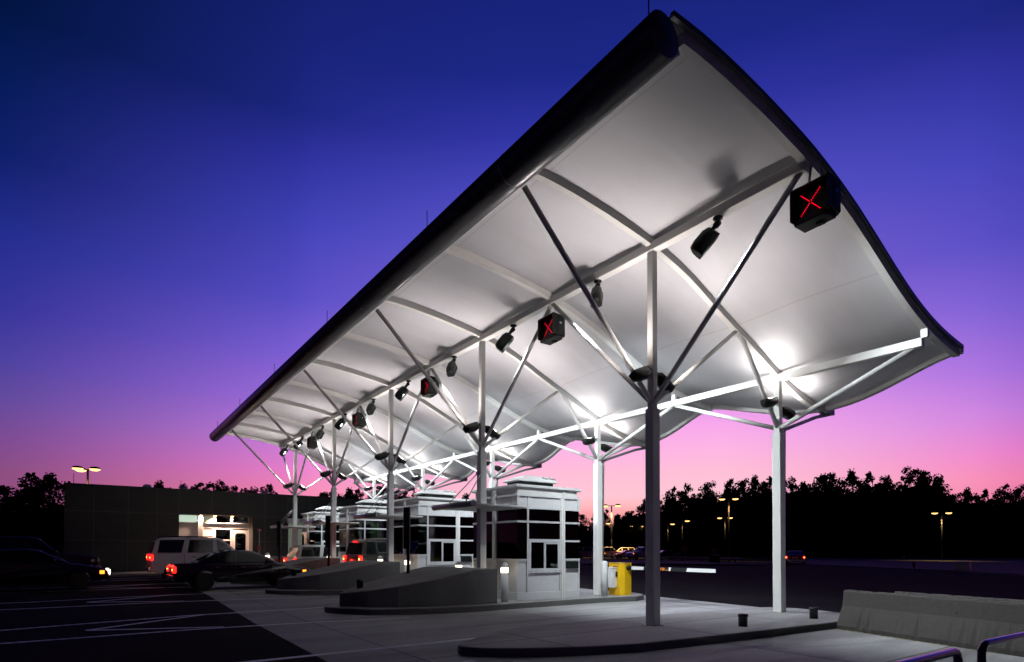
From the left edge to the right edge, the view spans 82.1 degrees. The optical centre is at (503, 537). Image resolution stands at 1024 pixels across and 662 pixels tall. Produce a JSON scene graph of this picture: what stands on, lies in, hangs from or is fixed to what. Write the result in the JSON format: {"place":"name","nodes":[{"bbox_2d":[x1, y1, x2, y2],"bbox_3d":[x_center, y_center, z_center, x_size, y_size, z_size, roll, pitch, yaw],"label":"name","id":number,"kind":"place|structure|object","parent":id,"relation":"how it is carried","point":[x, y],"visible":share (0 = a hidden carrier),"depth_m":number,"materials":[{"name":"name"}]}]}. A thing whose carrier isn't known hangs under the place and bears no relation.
{"place":"outdoors","nodes":[
{"label":"outdoors","id":0,"kind":"place"},
{"bbox_2d":[66,571,161,577],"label":"pavement","id":1,"kind":"structure","parent":0,"point":[132,573],"depth_m":32.54,"materials":[{"name":"concrete"}]},
{"bbox_2d":[63,473,364,571],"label":"building","id":2,"kind":"structure","parent":0,"point":[115,528],"depth_m":36.53,"materials":[{"name":"grey"}]},
{"bbox_2d":[232,530,247,549],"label":"door","id":3,"kind":"structure","parent":2,"relation":"in","point":[239,537],"depth_m":40.02,"materials":[{"name":"white metal"}]},
{"bbox_2d":[0,556,1023,661],"bbox_3d":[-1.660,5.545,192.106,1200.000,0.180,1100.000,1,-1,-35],"label":"ground","id":4,"kind":"structure","parent":0,"point":[823,587],"depth_m":17.33,"materials":[{"name":"black asphalt"}]},
{"bbox_2d":[0,485,17,536],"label":"broadleaf tree","id":5,"kind":"object","parent":4,"relation":"on","point":[3,488],"visible":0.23,"depth_m":84.64,"materials":[{"name":"black plant"}]},
{"bbox_2d":[0,491,22,536],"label":"broadleaf tree","id":6,"kind":"object","parent":4,"relation":"on","point":[4,500],"visible":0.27,"depth_m":83.79,"materials":[{"name":"black plant"}]},
{"bbox_2d":[0,489,33,536],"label":"broadleaf tree","id":7,"kind":"object","parent":4,"relation":"on","point":[15,530],"visible":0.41,"depth_m":83.92,"materials":[{"name":"black plant"}]},
{"bbox_2d":[0,472,57,536],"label":"tree","id":8,"kind":"object","parent":4,"relation":"on","point":[25,484],"visible":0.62,"depth_m":84.13,"materials":[{"name":"black plant"}]},
{"bbox_2d":[17,472,70,547],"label":"tree","id":9,"kind":"object","parent":4,"relation":"on","point":[49,481],"visible":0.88,"depth_m":84.02,"materials":[{"name":"green plant"}]},
{"bbox_2d":[0,536,100,576],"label":"car","id":10,"kind":"object","parent":4,"relation":"on","point":[23,543],"visible":0.42,"depth_m":27.09,"materials":[{"name":"black paint"}]},
{"bbox_2d":[0,549,111,589],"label":"sedan","id":11,"kind":"object","parent":4,"relation":"on","point":[22,566],"visible":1,"depth_m":21.07,"materials":[{"name":"black paint"}]},
{"bbox_2d":[0,577,476,661],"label":"road marking","id":12,"kind":"object","parent":4,"relation":"on","point":[209,627],"visible":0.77,"depth_m":12.62,"materials":[{"name":"paint"}]},
{"bbox_2d":[579,514,589,545],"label":"broadleaf tree","id":13,"kind":"object","parent":4,"relation":"on","point":[583,523],"visible":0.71,"depth_m":164.68,"materials":[{"name":"black plant"}]},
{"bbox_2d":[579,546,606,557],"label":"sport utility vehicle","id":14,"kind":"object","parent":4,"relation":"on","point":[585,550],"visible":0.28,"depth_m":99.02,"materials":[{"name":"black metal"}]},
{"bbox_2d":[579,525,614,548],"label":"undergrowth","id":15,"kind":"object","parent":4,"relation":"on","point":[588,542],"visible":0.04,"depth_m":165.48,"materials":[{"name":"black plant"}]},
{"bbox_2d":[184,582,1023,661],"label":"concrete apron","id":16,"kind":"object","parent":4,"relation":"on","point":[318,636],"visible":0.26,"depth_m":11.42,"materials":[{"name":"grey concrete"}]},
{"bbox_2d":[145,536,274,581],"bbox_3d":[-13.998,1.000,28.207,5.380,2.095,2.450,1,-1,-35],"label":"sport utility vehicle","id":17,"kind":"object","parent":16,"relation":"on","point":[165,551],"visible":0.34,"depth_m":26.67,"materials":[{"name":"silver metal"}]},
{"bbox_2d":[165,550,310,589],"bbox_3d":[-10.453,1.244,23.360,5.060,1.498,2.280,1,-1,-35],"label":"sedan","id":18,"kind":"object","parent":16,"relation":"on","point":[234,566],"visible":0.83,"depth_m":22.39,"materials":[{"name":"black paint"}]},
{"bbox_2d":[265,589,344,594],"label":"traffic island","id":19,"kind":"structure","parent":16,"relation":"on","point":[287,592],"depth_m":20.24,"materials":[{"name":"concrete"}]},
{"bbox_2d":[267,588,346,590],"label":"island top","id":20,"kind":"structure","parent":19,"relation":"on","point":[299,590],"depth_m":20.28,"materials":[{"name":"concrete"}]},
{"bbox_2d":[277,560,399,589],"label":"crash ramp","id":21,"kind":"structure","parent":20,"relation":"on","point":[343,575],"depth_m":20.94,"materials":[{"name":"concrete"}]},
{"bbox_2d":[325,515,330,565],"bbox_3d":[-6.993,0.125,23.312,0.220,2.020,0.090,0,-1,5],"label":"lane sign","id":22,"kind":"object","parent":21,"relation":"on","point":[328,531],"visible":0.99,"depth_m":23.32,"materials":[{"name":"black metal"}]},
{"bbox_2d":[394,496,472,572],"bbox_3d":[-2.986,0.182,24.337,2.590,3.470,2.580,1,-1,-35],"label":"toll booth","id":23,"kind":"object","parent":20,"relation":"on","point":[440,537],"visible":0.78,"depth_m":23.30,"materials":[{"name":"white metal"}]},
{"bbox_2d":[394,515,417,555],"bbox_3d":[-3.985,0.405,23.629,0.082,2.510,2.376,1,-1,-35],"label":"window","id":24,"kind":"structure","parent":23,"relation":"in","point":[398,524],"depth_m":23.78,"materials":[{"name":"black glass"}]},
{"bbox_2d":[413,489,455,497],"bbox_3d":[-2.840,-1.748,24.195,1.586,0.385,0.852,1,-1,-35],"label":"air conditioner","id":25,"kind":"object","parent":23,"relation":"on","point":[438,493],"visible":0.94,"depth_m":23.86,"materials":[{"name":"white metal"}]},
{"bbox_2d":[428,539,456,564],"bbox_3d":[-2.438,0.571,23.237,1.280,1.030,0.097,1,-1,-35],"label":"sliding window","id":26,"kind":"structure","parent":23,"relation":"in","point":[440,551],"depth_m":23.21,"materials":[{"name":"silver metal"}]},
{"bbox_2d":[417,515,472,567],"bbox_3d":[-2.301,0.404,23.359,2.500,2.510,0.082,1,-1,-35],"label":"window","id":27,"kind":"structure","parent":23,"relation":"in","point":[429,527],"depth_m":23.29,"materials":[{"name":"black glass"}]},
{"bbox_2d":[284,545,338,561],"bbox_3d":[-9.023,1.277,32.077,5.380,1.727,2.450,1,-1,-35],"label":"station wagon","id":28,"kind":"object","parent":16,"relation":"on","point":[298,551],"visible":0.09,"depth_m":30.46,"materials":[{"name":"grey paint"}]},
{"bbox_2d":[343,538,386,561],"bbox_3d":[-4.542,1.076,27.286,5.380,2.027,2.450,1,-1,-35],"label":"sport utility vehicle","id":29,"kind":"object","parent":16,"relation":"on","point":[373,549],"visible":0.12,"depth_m":25.53,"materials":[{"name":"grey paint"}]},
{"bbox_2d":[324,594,643,614],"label":"traffic island","id":30,"kind":"structure","parent":16,"relation":"on","point":[413,611],"depth_m":15.74,"materials":[{"name":"concrete"}]},
{"bbox_2d":[326,590,641,608],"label":"island top","id":31,"kind":"structure","parent":30,"relation":"on","point":[585,594],"depth_m":17.18,"materials":[{"name":"concrete"}]},
{"bbox_2d":[339,566,496,606],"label":"crash ramp","id":32,"kind":"structure","parent":31,"relation":"on","point":[434,586],"depth_m":15.88,"materials":[{"name":"concrete"}]},
{"bbox_2d":[403,507,410,573],"bbox_3d":[-2.966,0.084,17.892,0.220,2.020,0.090,0,-1,5],"label":"lane sign","id":33,"kind":"object","parent":32,"relation":"on","point":[406,524],"visible":1,"depth_m":17.86,"materials":[{"name":"black metal"}]},
{"bbox_2d":[501,562,507,601],"bbox_3d":[0.018,1.288,17.061,0.218,1.155,0.218,1,-1,-35],"label":"bollard light","id":34,"kind":"object","parent":31,"relation":"on","point":[504,581],"visible":1,"depth_m":16.97,"materials":[{"name":"grey metal"}]},
{"bbox_2d":[472,484,580,600],"bbox_3d":[0.701,0.174,19.105,2.590,3.470,2.580,1,-1,-35],"label":"toll booth","id":35,"kind":"object","parent":31,"relation":"on","point":[534,544],"visible":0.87,"depth_m":18.08,"materials":[{"name":"grey paint"}]},
{"bbox_2d":[474,509,516,592],"bbox_3d":[-0.298,0.397,18.397,0.082,2.510,2.376,1,-1,-35],"label":"window","id":36,"kind":"structure","parent":35,"relation":"in","point":[506,524],"depth_m":18.03,"materials":[{"name":"black glass"}]},
{"bbox_2d":[503,475,556,486],"bbox_3d":[0.847,-1.756,18.963,1.586,0.385,0.852,1,-1,-35],"label":"air conditioner","id":37,"kind":"object","parent":35,"relation":"on","point":[536,480],"visible":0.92,"depth_m":18.63,"materials":[{"name":"white metal"}]},
{"bbox_2d":[528,539,560,572],"bbox_3d":[1.249,0.563,18.005,1.280,1.030,0.097,1,-1,-35],"label":"sliding window","id":38,"kind":"structure","parent":35,"relation":"in","point":[544,555],"depth_m":17.97,"materials":[{"name":"silver metal"}]},
{"bbox_2d":[516,508,579,592],"bbox_3d":[1.386,0.396,18.127,2.500,2.510,0.082,1,-1,-35],"label":"window","id":39,"kind":"structure","parent":35,"relation":"in","point":[531,523],"depth_m":18.06,"materials":[{"name":"black glass"}]},
{"bbox_2d":[601,561,607,596],"bbox_3d":[3.268,1.335,19.131,0.230,1.165,0.230,1,-1,-35],"label":"bollard","id":40,"kind":"object","parent":31,"relation":"on","point":[604,578],"visible":1,"depth_m":19.03,"materials":[{"name":"white plastic"}]},
{"bbox_2d":[608,562,716,595],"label":"barrier gate","id":41,"kind":"structure","parent":31,"relation":"on","point":[619,579],"depth_m":19.57,"materials":[{"name":"yellow metal"}]},
{"bbox_2d":[209,0,963,626],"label":"canopy","id":42,"kind":"object","parent":16,"relation":"on","point":[639,158],"visible":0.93,"depth_m":13.44,"materials":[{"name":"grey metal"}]},
{"bbox_2d":[304,501,358,524],"bbox_3d":[-8.115,-1.175,27.624,1.915,1.124,2.200,1,-1,-35],"label":"awning","id":43,"kind":"object","parent":42,"relation":"attached to","point":[318,522],"visible":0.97,"depth_m":27.12,"materials":[{"name":"silver metal"}]},
{"bbox_2d":[352,408,365,428],"bbox_3d":[-6.176,-5.171,25.102,0.459,1.032,0.632,1,-1,-35],"label":"lane signal","id":44,"kind":"object","parent":42,"relation":"hanging from","point":[358,420],"visible":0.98,"depth_m":24.91,"materials":[{"name":"black metal"}]},
{"bbox_2d":[353,489,422,519],"bbox_3d":[-4.427,-1.272,22.394,1.915,1.124,2.200,1,-1,-35],"label":"awning","id":45,"kind":"object","parent":42,"relation":"attached to","point":[376,515],"visible":0.98,"depth_m":21.90,"materials":[{"name":"silver metal"}]},
{"bbox_2d":[421,371,438,397],"bbox_3d":[-2.488,-5.269,19.872,0.459,1.032,0.632,1,-1,-35],"label":"lane signal","id":46,"kind":"object","parent":42,"relation":"hanging from","point":[428,390],"visible":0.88,"depth_m":19.80,"materials":[{"name":"black metal"}]},
{"bbox_2d":[446,358,456,376],"bbox_3d":[-1.636,-5.381,18.449,0.252,0.714,0.300,0,-41,16],"label":"floodlight","id":47,"kind":"object","parent":42,"relation":"attached to","point":[451,368],"visible":1,"depth_m":18.28,"materials":[{"name":"black"}]},
{"bbox_2d":[432,471,526,511],"bbox_3d":[-0.740,-1.370,17.163,1.915,1.124,2.200,1,-1,-35],"label":"awning","id":48,"kind":"object","parent":42,"relation":"attached to","point":[470,505],"visible":0.9,"depth_m":16.69,"materials":[{"name":"silver metal"}]},
{"bbox_2d":[495,327,515,352],"bbox_3d":[0.059,-5.426,16.046,0.300,0.714,0.252,40,1,3],"label":"floodlight","id":49,"kind":"object","parent":42,"relation":"attached to","point":[504,341],"visible":1,"depth_m":15.94,"materials":[{"name":"black metal"}]},
{"bbox_2d":[538,308,564,344],"bbox_3d":[1.199,-5.367,14.642,0.459,1.032,0.632,1,-1,-35],"label":"lane signal","id":50,"kind":"object","parent":42,"relation":"hanging from","point":[551,328],"visible":0.98,"depth_m":14.54,"materials":[{"name":"black metal"}]},
{"bbox_2d":[590,282,602,307],"bbox_3d":[2.080,-5.480,13.178,0.252,0.714,0.300,0,-41,16],"label":"floodlight","id":51,"kind":"object","parent":42,"relation":"attached to","point":[596,293],"visible":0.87,"depth_m":12.99,"materials":[{"name":"black metal"}]},
{"bbox_2d":[629,365,651,381],"bbox_3d":[2.822,-3.296,11.835,0.714,0.230,0.252,-26,-11,-36],"label":"floodlight","id":52,"kind":"object","parent":42,"relation":"attached to","point":[640,374],"visible":0.99,"depth_m":11.65,"materials":[{"name":"black metal"}]},
{"bbox_2d":[657,372,674,393],"bbox_3d":[3.258,-3.249,12.218,0.714,0.230,0.252,36,-4,-30],"label":"floodlight","id":53,"kind":"object","parent":42,"relation":"attached to","point":[661,378],"visible":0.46,"depth_m":12.14,"materials":[{"name":"black metal"}]},
{"bbox_2d":[690,219,720,259],"bbox_3d":[3.740,-5.524,10.824,0.300,0.714,0.252,40,1,3],"label":"floodlight","id":54,"kind":"object","parent":42,"relation":"attached to","point":[704,241],"visible":1,"depth_m":10.72,"materials":[{"name":"black metal"}]},
{"bbox_2d":[790,159,840,232],"bbox_3d":[4.950,-5.466,9.322,0.459,1.032,0.632,1,-1,-35],"label":"lane signal","id":55,"kind":"object","parent":42,"relation":"hanging from","point":[815,203],"visible":1,"depth_m":9.25,"materials":[{"name":"black metal"}]},
{"bbox_2d":[458,621,837,657],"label":"traffic island","id":56,"kind":"structure","parent":16,"relation":"on","point":[575,650],"depth_m":9.58,"materials":[{"name":"concrete"}]},
{"bbox_2d":[460,607,839,647],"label":"island top","id":57,"kind":"structure","parent":56,"relation":"on","point":[630,630],"depth_m":11.41,"materials":[{"name":"concrete"}]},
{"bbox_2d":[896,648,962,661],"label":"guard rail","id":58,"kind":"object","parent":16,"relation":"on","point":[955,654],"visible":1,"depth_m":4.59,"materials":[{"name":"grey metal"}]},
{"bbox_2d":[837,590,1023,656],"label":"concrete barrier","id":59,"kind":"object","parent":16,"relation":"on","point":[965,623],"visible":0.98,"depth_m":10.68,"materials":[{"name":"grey concrete"}]},
{"bbox_2d":[894,591,1023,602],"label":"concrete barrier","id":60,"kind":"object","parent":16,"relation":"on","point":[970,597],"visible":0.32,"depth_m":10.94,"materials":[{"name":"grey concrete"}]},
{"bbox_2d":[977,631,1023,661],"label":"guard rail","id":61,"kind":"object","parent":16,"relation":"on","point":[984,645],"visible":1,"depth_m":5.28,"materials":[{"name":"metal"}]},
{"bbox_2d":[604,509,613,546],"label":"broadleaf tree","id":62,"kind":"object","parent":4,"relation":"on","point":[607,529],"visible":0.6,"depth_m":163.72,"materials":[{"name":"black plant"}]},
{"bbox_2d":[610,513,624,549],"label":"pine tree","id":63,"kind":"object","parent":4,"relation":"on","point":[616,525],"visible":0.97,"depth_m":139.71,"materials":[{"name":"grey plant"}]},
{"bbox_2d":[619,510,641,547],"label":"broadleaf tree","id":64,"kind":"object","parent":4,"relation":"on","point":[629,534],"visible":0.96,"depth_m":138.97,"materials":[{"name":"grey plant"}]},
{"bbox_2d":[625,547,645,558],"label":"sport utility vehicle","id":65,"kind":"object","parent":4,"relation":"on","point":[639,551],"visible":0.46,"depth_m":97.63,"materials":[{"name":"blue metal"}]},
{"bbox_2d":[632,498,645,546],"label":"pine tree","id":66,"kind":"object","parent":4,"relation":"on","point":[641,509],"visible":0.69,"depth_m":139.42,"materials":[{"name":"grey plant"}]},
{"bbox_2d":[580,559,753,563],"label":"verge","id":67,"kind":"structure","parent":4,"relation":"on","point":[634,561],"depth_m":67.41,"materials":[{"name":"green plant"}]},
{"bbox_2d":[579,556,743,562],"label":"guard fence","id":68,"kind":"object","parent":67,"relation":"on","point":[667,556],"visible":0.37,"depth_m":75.88,"materials":[{"name":"black metal"}]},
{"bbox_2d":[662,486,685,550],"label":"broadleaf tree","id":69,"kind":"object","parent":4,"relation":"on","point":[678,513],"visible":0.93,"depth_m":139.51,"materials":[{"name":"grey plant"}]},
{"bbox_2d":[580,563,770,565],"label":"kerb","id":70,"kind":"structure","parent":4,"relation":"on","point":[693,564],"depth_m":58.22,"materials":[{"name":"concrete"}]},
{"bbox_2d":[670,483,700,556],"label":"broadleaf tree","id":71,"kind":"object","parent":4,"relation":"on","point":[686,505],"visible":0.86,"depth_m":139.01,"materials":[{"name":"green plant"}]},
{"bbox_2d":[690,493,707,556],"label":"pine tree","id":72,"kind":"object","parent":4,"relation":"on","point":[694,497],"visible":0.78,"depth_m":139.52,"materials":[{"name":"plant"}]},
{"bbox_2d":[612,493,789,556],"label":"undergrowth","id":73,"kind":"object","parent":4,"relation":"on","point":[736,548],"visible":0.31,"depth_m":140.11,"materials":[{"name":"green plant"}]},
{"bbox_2d":[692,480,730,556],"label":"broadleaf tree","id":74,"kind":"object","parent":4,"relation":"on","point":[713,500],"visible":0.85,"depth_m":139.19,"materials":[{"name":"grey plant"}]},
{"bbox_2d":[718,478,746,556],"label":"pine tree","id":75,"kind":"object","parent":4,"relation":"on","point":[726,494],"visible":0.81,"depth_m":139.25,"materials":[{"name":"black plant"}]},
{"bbox_2d":[729,478,764,556],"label":"broadleaf tree","id":76,"kind":"object","parent":4,"relation":"on","point":[742,492],"visible":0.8,"depth_m":138.65,"materials":[{"name":"black plant"}]},
{"bbox_2d":[740,474,768,556],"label":"pine tree","id":77,"kind":"object","parent":4,"relation":"on","point":[754,483],"visible":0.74,"depth_m":139.14,"materials":[{"name":"black plant"}]},
{"bbox_2d":[756,476,789,556],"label":"broadleaf tree","id":78,"kind":"object","parent":4,"relation":"on","point":[767,500],"visible":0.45,"depth_m":138.69,"materials":[{"name":"black plant"}]},
{"bbox_2d":[786,476,797,548],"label":"broadleaf tree","id":79,"kind":"object","parent":4,"relation":"on","point":[791,486],"visible":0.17,"depth_m":139.54,"materials":[{"name":"black plant"}]},
{"bbox_2d":[786,550,806,564],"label":"sedan","id":80,"kind":"object","parent":4,"relation":"on","point":[795,555],"visible":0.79,"depth_m":62.43,"materials":[{"name":"blue paint"}]},
{"bbox_2d":[806,472,849,556],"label":"broadleaf tree","id":81,"kind":"object","parent":4,"relation":"on","point":[829,521],"visible":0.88,"depth_m":124.21,"materials":[{"name":"green plant"}]},
{"bbox_2d":[837,468,872,556],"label":"tree","id":82,"kind":"object","parent":4,"relation":"on","point":[851,479],"visible":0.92,"depth_m":124.15,"materials":[{"name":"green plant"}]},
{"bbox_2d":[851,471,898,556],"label":"broadleaf tree","id":83,"kind":"object","parent":4,"relation":"on","point":[878,487],"visible":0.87,"depth_m":123.92,"materials":[{"name":"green plant"}]},
{"bbox_2d":[873,475,904,556],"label":"pine tree","id":84,"kind":"object","parent":4,"relation":"on","point":[890,484],"visible":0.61,"depth_m":124.08,"materials":[{"name":"black plant"}]},
{"bbox_2d":[787,485,1023,557],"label":"undergrowth","id":85,"kind":"object","parent":4,"relation":"on","point":[839,544],"visible":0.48,"depth_m":125.20,"materials":[{"name":"green plant"}]},
{"bbox_2d":[894,466,932,557],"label":"broadleaf tree","id":86,"kind":"object","parent":4,"relation":"on","point":[905,496],"visible":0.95,"depth_m":123.62,"materials":[{"name":"green plant"}]},
{"bbox_2d":[809,565,1023,576],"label":"kerb","id":87,"kind":"structure","parent":4,"relation":"on","point":[994,573],"depth_m":44.08,"materials":[{"name":"concrete"}]},
{"bbox_2d":[912,470,942,557],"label":"pine tree","id":88,"kind":"object","parent":4,"relation":"on","point":[933,518],"visible":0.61,"depth_m":123.96,"materials":[{"name":"black plant"}]},
{"bbox_2d":[917,473,956,557],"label":"broadleaf tree","id":89,"kind":"object","parent":4,"relation":"on","point":[945,518],"visible":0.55,"depth_m":123.52,"materials":[{"name":"black plant"}]},
{"bbox_2d":[930,482,950,557],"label":"pine tree","id":90,"kind":"object","parent":4,"relation":"on","point":[945,506],"visible":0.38,"depth_m":124.21,"materials":[{"name":"black plant"}]},
{"bbox_2d":[940,492,976,557],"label":"broadleaf tree","id":91,"kind":"object","parent":4,"relation":"on","point":[956,541],"visible":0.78,"depth_m":123.88,"materials":[{"name":"black plant"}]},
{"bbox_2d":[953,487,985,557],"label":"pine tree","id":92,"kind":"object","parent":4,"relation":"on","point":[975,524],"visible":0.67,"depth_m":124.39,"materials":[{"name":"plant"}]},
{"bbox_2d":[972,488,1011,557],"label":"broadleaf tree","id":93,"kind":"object","parent":4,"relation":"on","point":[992,506],"visible":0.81,"depth_m":124.11,"materials":[{"name":"black plant"}]},
{"bbox_2d":[991,483,1023,557],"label":"pine tree","id":94,"kind":"object","parent":4,"relation":"on","point":[1003,492],"visible":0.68,"depth_m":124.23,"materials":[{"name":"plant"}]},
{"bbox_2d":[1005,484,1023,556],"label":"broadleaf tree","id":95,"kind":"object","parent":4,"relation":"on","point":[1019,491],"visible":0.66,"depth_m":124.30,"materials":[{"name":"black plant"}]},
{"bbox_2d":[0,0,1023,526],"label":"sky","id":96,"kind":"structure","parent":0,"point":[189,189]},
{"bbox_2d":[790,556,1023,573],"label":"grass","id":97,"kind":"structure","parent":0,"point":[1009,565],"depth_m":70.24,"materials":[{"name":"plant"}]},
{"bbox_2d":[954,561,971,570],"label":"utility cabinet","id":98,"kind":"object","parent":97,"relation":"on","point":[964,565],"visible":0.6,"depth_m":44.99,"materials":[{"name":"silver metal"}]},
{"label":"island top","id":99,"kind":"structure","parent":0,"visible":0},
{"bbox_2d":[280,557,339,571],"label":"crash ramp","id":100,"kind":"structure","parent":99,"relation":"on","point":[311,563],"depth_m":26.73,"materials":[{"name":"concrete"}]},
{"bbox_2d":[338,505,386,562],"bbox_3d":[-6.673,0.223,29.568,2.590,3.470,2.580,1,-1,-35],"label":"toll booth","id":101,"kind":"object","parent":99,"relation":"on","point":[368,528],"visible":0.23,"depth_m":28.52,"materials":[{"name":"white metal"}]},
{"bbox_2d":[339,520,356,557],"bbox_3d":[-7.672,0.445,28.860,0.082,2.510,2.376,1,-1,-35],"label":"window","id":102,"kind":"structure","parent":101,"relation":"in","point":[352,529],"depth_m":29.13,"materials":[{"name":"black glass"}]},
{"bbox_2d":[356,520,386,538],"bbox_3d":[-5.988,0.444,28.590,2.500,2.510,0.082,1,-1,-35],"label":"window","id":103,"kind":"structure","parent":101,"relation":"in","point":[365,529],"depth_m":28.32,"materials":[{"name":"glass"}]},
{"bbox_2d":[356,499,386,505],"bbox_3d":[-6.527,-1.708,29.426,1.586,0.385,0.852,1,-1,-35],"label":"air conditioner","id":104,"kind":"object","parent":101,"relation":"on","point":[370,502],"visible":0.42,"depth_m":29.06,"materials":[{"name":"white metal"}]},
{"label":"island top","id":105,"kind":"structure","parent":0,"visible":0},
{"bbox_2d":[301,511,339,544],"bbox_3d":[-10.361,0.301,34.799,2.590,3.470,2.580,1,-1,-35],"label":"toll booth","id":106,"kind":"object","parent":105,"relation":"on","point":[314,536],"visible":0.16,"depth_m":33.55,"materials":[{"name":"white metal"}]},
{"bbox_2d":[302,524,314,544],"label":"window","id":107,"kind":"structure","parent":106,"relation":"in","point":[311,530],"depth_m":33.87,"materials":[{"name":"black glass"}]},
{"bbox_2d":[314,524,338,544],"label":"window","id":108,"kind":"structure","parent":106,"relation":"in","point":[319,531],"depth_m":33.31,"materials":[{"name":"black glass"}]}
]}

